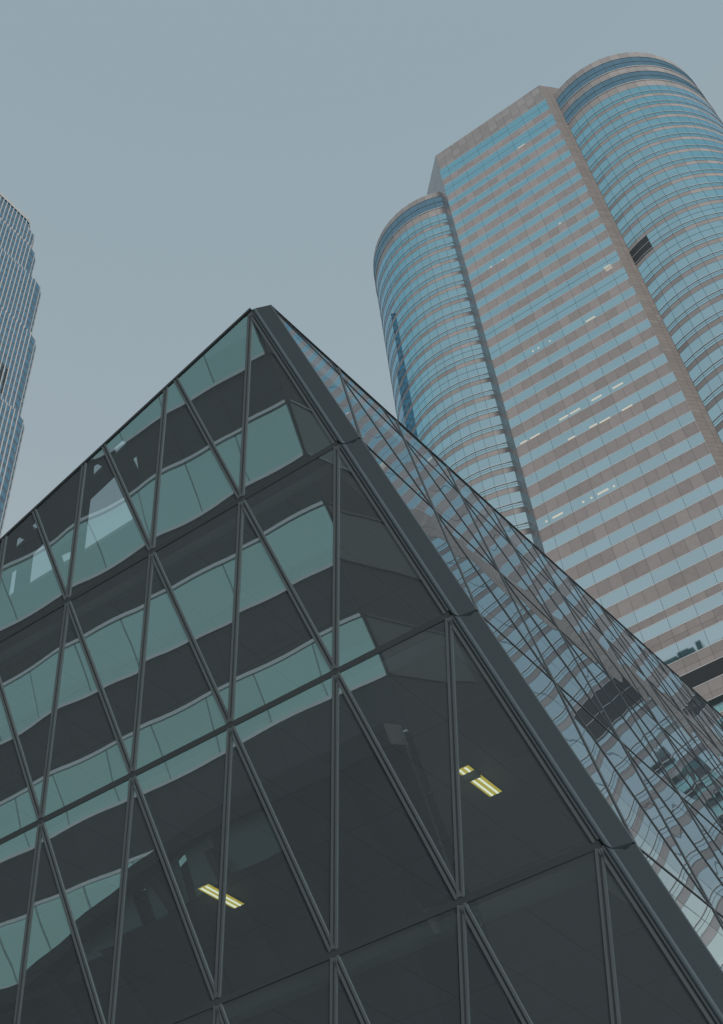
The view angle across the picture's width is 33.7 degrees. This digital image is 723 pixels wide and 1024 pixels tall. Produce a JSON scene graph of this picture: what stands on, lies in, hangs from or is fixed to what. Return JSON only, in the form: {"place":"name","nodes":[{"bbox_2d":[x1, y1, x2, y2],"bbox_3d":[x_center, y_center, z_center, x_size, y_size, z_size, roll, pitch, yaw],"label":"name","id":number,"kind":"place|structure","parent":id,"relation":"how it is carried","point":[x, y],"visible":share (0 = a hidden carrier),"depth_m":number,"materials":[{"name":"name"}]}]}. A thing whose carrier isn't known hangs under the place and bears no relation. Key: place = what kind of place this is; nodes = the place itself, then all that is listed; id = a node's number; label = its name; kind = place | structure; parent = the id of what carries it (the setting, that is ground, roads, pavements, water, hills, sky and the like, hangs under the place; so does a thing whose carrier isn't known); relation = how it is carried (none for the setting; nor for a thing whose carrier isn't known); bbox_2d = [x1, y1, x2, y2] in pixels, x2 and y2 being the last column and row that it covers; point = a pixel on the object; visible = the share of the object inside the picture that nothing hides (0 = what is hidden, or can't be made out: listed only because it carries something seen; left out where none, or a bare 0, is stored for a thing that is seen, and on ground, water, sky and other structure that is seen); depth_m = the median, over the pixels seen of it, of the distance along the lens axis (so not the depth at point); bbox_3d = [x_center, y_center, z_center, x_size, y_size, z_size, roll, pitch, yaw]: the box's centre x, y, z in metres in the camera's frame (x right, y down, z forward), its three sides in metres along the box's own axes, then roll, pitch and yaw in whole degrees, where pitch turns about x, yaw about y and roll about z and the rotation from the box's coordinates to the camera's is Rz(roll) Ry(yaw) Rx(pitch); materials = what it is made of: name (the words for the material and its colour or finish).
{"place":"outdoors","nodes":[
{"label":"outdoors","id":0,"kind":"place"},
{"bbox_2d":[0,192,41,537],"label":"stepped tower","id":1,"kind":"structure","parent":0,"point":[20,293],"depth_m":379.25,"materials":[{"name":"grey glass"}]},
{"bbox_2d":[0,0,722,594],"label":"sky","id":2,"kind":"structure","parent":0,"point":[177,169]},
{"bbox_2d":[373,52,722,715],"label":"office tower","id":3,"kind":"structure","parent":0,"point":[548,268],"depth_m":164.29,"materials":[{"name":"blue glass"}]},
{"label":"ground","id":4,"kind":"structure","parent":0,"visible":0},
{"bbox_2d":[0,305,722,1023],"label":"glass pavilion","id":5,"kind":"structure","parent":4,"relation":"on","point":[332,691],"depth_m":24.96,"materials":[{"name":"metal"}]},
{"bbox_2d":[292,326,336,370],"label":"window pane","id":6,"kind":"structure","parent":5,"relation":"in","point":[313,346],"depth_m":27.82,"materials":[{"name":"glass"}]},
{"bbox_2d":[278,315,358,433],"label":"window pane","id":7,"kind":"structure","parent":5,"relation":"in","point":[332,380],"depth_m":26.11,"materials":[{"name":"glass"}]},
{"bbox_2d":[341,371,398,431],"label":"window pane","id":8,"kind":"structure","parent":5,"relation":"in","point":[356,387],"depth_m":29.12,"materials":[{"name":"glass"}]},
{"bbox_2d":[344,382,428,502],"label":"window pane","id":9,"kind":"structure","parent":5,"relation":"in","point":[371,435],"depth_m":25.28,"materials":[{"name":"glass"}]},
{"bbox_2d":[346,382,430,502],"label":"window pane","id":10,"kind":"structure","parent":5,"relation":"in","point":[397,443],"depth_m":27.45,"materials":[{"name":"glass"}]},
{"bbox_2d":[385,411,400,432],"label":"window pane","id":11,"kind":"structure","parent":5,"relation":"in","point":[394,421],"depth_m":30.14,"materials":[{"name":"glass"}]},
{"bbox_2d":[368,448,472,601],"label":"window pane","id":12,"kind":"structure","parent":5,"relation":"in","point":[424,514],"depth_m":23.04,"materials":[{"name":"glass"}]},
{"bbox_2d":[399,424,456,489],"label":"window pane","id":13,"kind":"structure","parent":5,"relation":"in","point":[410,438],"depth_m":30.69,"materials":[{"name":"glass"}]},
{"bbox_2d":[432,454,456,487],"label":"window pane","id":14,"kind":"structure","parent":5,"relation":"in","point":[442,465],"depth_m":31.87,"materials":[{"name":"glass"}]},
{"bbox_2d":[408,445,493,565],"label":"window pane","id":15,"kind":"structure","parent":5,"relation":"in","point":[441,504],"depth_m":26.66,"materials":[{"name":"glass"}]},
{"bbox_2d":[408,443,494,563],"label":"window pane","id":16,"kind":"structure","parent":5,"relation":"in","point":[453,496],"depth_m":28.85,"materials":[{"name":"glass"}]},
{"bbox_2d":[449,469,507,539],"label":"window pane","id":17,"kind":"structure","parent":5,"relation":"in","point":[464,488],"depth_m":32.26,"materials":[{"name":"glass"}]},
{"bbox_2d":[472,490,507,537],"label":"window pane","id":18,"kind":"structure","parent":5,"relation":"in","point":[486,505],"depth_m":33.62,"materials":[{"name":"glass"}]},
{"bbox_2d":[439,518,548,674],"bbox_3d":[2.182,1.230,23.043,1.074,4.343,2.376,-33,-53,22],"label":"window pane","id":19,"kind":"structure","parent":5,"relation":"in","point":[488,606],"depth_m":22.21,"materials":[{"name":"glass"}]},
{"bbox_2d":[441,518,548,671],"bbox_3d":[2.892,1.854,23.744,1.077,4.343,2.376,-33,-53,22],"label":"window pane","id":20,"kind":"structure","parent":5,"relation":"in","point":[491,576],"depth_m":24.39,"materials":[{"name":"glass"}]},
{"bbox_2d":[465,501,553,622],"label":"window pane","id":21,"kind":"structure","parent":5,"relation":"in","point":[505,567],"depth_m":28.04,"materials":[{"name":"glass"}]},
{"bbox_2d":[467,502,553,620],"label":"window pane","id":22,"kind":"structure","parent":5,"relation":"in","point":[506,547],"depth_m":30.23,"materials":[{"name":"glass"}]},
{"bbox_2d":[494,510,554,585],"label":"window pane","id":23,"kind":"structure","parent":5,"relation":"in","point":[515,540],"depth_m":33.72,"materials":[{"name":"glass"}]},
{"bbox_2d":[334,365,722,920],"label":"distant window panes","id":24,"kind":"structure","parent":5,"relation":"in","point":[617,622],"depth_m":44.23,"materials":[{"name":"glass"}]},
{"bbox_2d":[509,523,554,583],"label":"window pane","id":25,"kind":"structure","parent":5,"relation":"in","point":[524,540],"depth_m":35.35,"materials":[{"name":"glass"}]},
{"bbox_2d":[484,619,626,828],"bbox_3d":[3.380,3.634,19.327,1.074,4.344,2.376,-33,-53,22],"label":"window pane","id":26,"kind":"structure","parent":5,"relation":"in","point":[543,687],"depth_m":19.98,"materials":[{"name":"glass"}]},
{"bbox_2d":[506,580,614,731],"bbox_3d":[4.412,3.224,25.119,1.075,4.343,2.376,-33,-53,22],"label":"window pane","id":27,"kind":"structure","parent":5,"relation":"in","point":[549,629],"depth_m":25.79,"materials":[{"name":"glass"}]},
{"bbox_2d":[505,581,616,736],"bbox_3d":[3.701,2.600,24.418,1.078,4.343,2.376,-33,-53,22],"label":"window pane","id":28,"kind":"structure","parent":5,"relation":"in","point":[561,674],"depth_m":23.57,"materials":[{"name":"glass"}]},
{"bbox_2d":[518,552,604,668],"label":"window pane","id":29,"kind":"structure","parent":5,"relation":"in","point":[556,596],"depth_m":31.61,"materials":[{"name":"glass"}]},
{"bbox_2d":[518,554,607,674],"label":"window pane","id":30,"kind":"structure","parent":5,"relation":"in","point":[563,624],"depth_m":29.41,"materials":[{"name":"glass"}]},
{"bbox_2d":[533,545,600,631],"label":"window pane","id":31,"kind":"structure","parent":5,"relation":"in","point":[562,587],"depth_m":35.21,"materials":[{"name":"glass"}]},
{"bbox_2d":[541,552,598,627],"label":"window pane","id":32,"kind":"structure","parent":5,"relation":"in","point":[563,576],"depth_m":37.10,"materials":[{"name":"glass"}]},
{"bbox_2d":[569,578,642,673],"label":"window pane","id":33,"kind":"structure","parent":5,"relation":"in","point":[603,627],"depth_m":36.57,"materials":[{"name":"glass"}]},
{"bbox_2d":[574,582,638,666],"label":"window pane","id":34,"kind":"structure","parent":5,"relation":"in","point":[599,611],"depth_m":38.79,"materials":[{"name":"glass"}]},
{"bbox_2d":[566,601,653,718],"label":"window pane","id":35,"kind":"structure","parent":5,"relation":"in","point":[612,670],"depth_m":30.79,"materials":[{"name":"glass"}]},
{"bbox_2d":[568,601,652,714],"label":"window pane","id":36,"kind":"structure","parent":5,"relation":"in","point":[598,636],"depth_m":33.02,"materials":[{"name":"glass"}]},
{"bbox_2d":[564,635,671,782],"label":"window pane","id":37,"kind":"structure","parent":5,"relation":"in","point":[606,683],"depth_m":27.17,"materials":[{"name":"glass"}]},
{"bbox_2d":[564,637,674,788],"bbox_3d":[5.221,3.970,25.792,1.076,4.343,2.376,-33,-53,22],"label":"window pane","id":38,"kind":"structure","parent":5,"relation":"in","point":[627,736],"depth_m":24.97,"materials":[{"name":"glass"}]},
{"bbox_2d":[559,687,703,893],"bbox_3d":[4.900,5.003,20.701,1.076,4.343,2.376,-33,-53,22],"label":"window pane","id":39,"kind":"structure","parent":5,"relation":"in","point":[610,745],"depth_m":21.35,"materials":[{"name":"glass"}]},
{"bbox_2d":[562,694,708,903],"bbox_3d":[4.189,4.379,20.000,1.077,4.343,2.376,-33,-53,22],"label":"window pane","id":40,"kind":"structure","parent":5,"relation":"in","point":[645,834],"depth_m":19.12,"materials":[{"name":"glass"}]},
{"bbox_2d":[604,611,675,703],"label":"window pane","id":41,"kind":"structure","parent":5,"relation":"in","point":[630,641],"depth_m":40.22,"materials":[{"name":"glass"}]},
{"bbox_2d":[607,616,678,708],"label":"window pane","id":42,"kind":"structure","parent":5,"relation":"in","point":[648,674],"depth_m":38.02,"materials":[{"name":"glass"}]},
{"bbox_2d":[629,632,662,668],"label":"window pane","id":43,"kind":"structure","parent":5,"relation":"in","point":[639,643],"depth_m":43.26,"materials":[{"name":"glass"}]},
{"bbox_2d":[610,643,695,755],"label":"window pane","id":44,"kind":"structure","parent":5,"relation":"in","point":[644,682],"depth_m":34.36,"materials":[{"name":"glass"}]},
{"bbox_2d":[612,647,698,761],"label":"window pane","id":45,"kind":"structure","parent":5,"relation":"in","point":[662,720],"depth_m":32.17,"materials":[{"name":"glass"}]},
{"bbox_2d":[618,689,722,832],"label":"window pane","id":46,"kind":"structure","parent":5,"relation":"in","point":[681,784],"depth_m":26.36,"materials":[{"name":"glass"}]},
{"bbox_2d":[618,686,722,827],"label":"window pane","id":47,"kind":"structure","parent":5,"relation":"in","point":[656,730],"depth_m":28.56,"materials":[{"name":"glass"}]},
{"bbox_2d":[627,749,722,882],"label":"window pane","id":48,"kind":"structure","parent":5,"relation":"in","point":[670,797],"depth_m":22.94,"materials":[{"name":"glass"}]},
{"bbox_2d":[628,753,722,914],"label":"window pane","id":49,"kind":"structure","parent":5,"relation":"in","point":[713,888],"depth_m":20.86,"materials":[{"name":"glass"}]},
{"bbox_2d":[641,649,711,739],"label":"window pane","id":50,"kind":"structure","parent":5,"relation":"in","point":[664,675],"depth_m":41.63,"materials":[{"name":"glass"}]},
{"bbox_2d":[657,658,695,702],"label":"window pane","id":51,"kind":"structure","parent":5,"relation":"in","point":[665,667],"depth_m":44.77,"materials":[{"name":"glass"}]},
{"bbox_2d":[641,650,714,744],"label":"window pane","id":52,"kind":"structure","parent":5,"relation":"in","point":[677,700],"depth_m":39.36,"materials":[{"name":"glass"}]},
{"bbox_2d":[643,853,722,969],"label":"window pane","id":53,"kind":"structure","parent":5,"relation":"in","point":[702,918],"depth_m":17.48,"materials":[{"name":"glass"}]},
{"bbox_2d":[653,686,722,776],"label":"window pane","id":54,"kind":"structure","parent":5,"relation":"in","point":[679,715],"depth_m":35.85,"materials":[{"name":"glass"}]},
{"bbox_2d":[654,689,722,783],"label":"window pane","id":55,"kind":"structure","parent":5,"relation":"in","point":[704,760],"depth_m":33.63,"materials":[{"name":"glass"}]},
{"bbox_2d":[664,730,722,807],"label":"window pane","id":56,"kind":"structure","parent":5,"relation":"in","point":[701,772],"depth_m":30.34,"materials":[{"name":"glass"}]},
{"bbox_2d":[668,737,722,824],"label":"window pane","id":57,"kind":"structure","parent":5,"relation":"in","point":[713,803],"depth_m":28.51,"materials":[{"name":"glass"}]},
{"bbox_2d":[673,681,722,743],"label":"window pane","id":58,"kind":"structure","parent":5,"relation":"in","point":[693,704],"depth_m":43.15,"materials":[{"name":"glass"}]},
{"bbox_2d":[676,686,722,752],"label":"window pane","id":59,"kind":"structure","parent":5,"relation":"in","point":[717,742],"depth_m":41.09,"materials":[{"name":"glass"}]},
{"bbox_2d":[681,680,722,729],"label":"window pane","id":60,"kind":"structure","parent":5,"relation":"in","point":[697,700],"depth_m":46.38,"materials":[{"name":"glass"}]},
{"bbox_2d":[685,801,722,852],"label":"window pane","id":61,"kind":"structure","parent":5,"relation":"in","point":[713,832],"depth_m":24.67,"materials":[{"name":"glass"}]},
{"bbox_2d":[689,809,722,865],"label":"window pane","id":62,"kind":"structure","parent":5,"relation":"in","point":[720,856],"depth_m":23.56,"materials":[{"name":"glass"}]},
{"bbox_2d":[689,721,722,763],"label":"window pane","id":63,"kind":"structure","parent":5,"relation":"in","point":[718,754],"depth_m":37.65,"materials":[{"name":"glass"}]},
{"bbox_2d":[691,725,722,771],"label":"window pane","id":64,"kind":"structure","parent":5,"relation":"in","point":[719,764],"depth_m":36.14,"materials":[{"name":"glass"}]},
{"bbox_2d":[693,690,720,725],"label":"window pane","id":65,"kind":"structure","parent":5,"relation":"in","point":[697,695],"depth_m":47.88,"materials":[{"name":"glass"}]},
{"bbox_2d":[704,700,722,726],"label":"window pane","id":66,"kind":"structure","parent":5,"relation":"in","point":[709,707],"depth_m":48.56,"materials":[{"name":"glass"}]},
{"bbox_2d":[706,715,722,735],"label":"window pane","id":67,"kind":"structure","parent":5,"relation":"in","point":[715,725],"depth_m":44.83,"materials":[{"name":"glass"}]},
{"bbox_2d":[708,772,722,790],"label":"window pane","id":68,"kind":"structure","parent":5,"relation":"in","point":[721,787],"depth_m":31.85,"materials":[{"name":"glass"}]}
]}

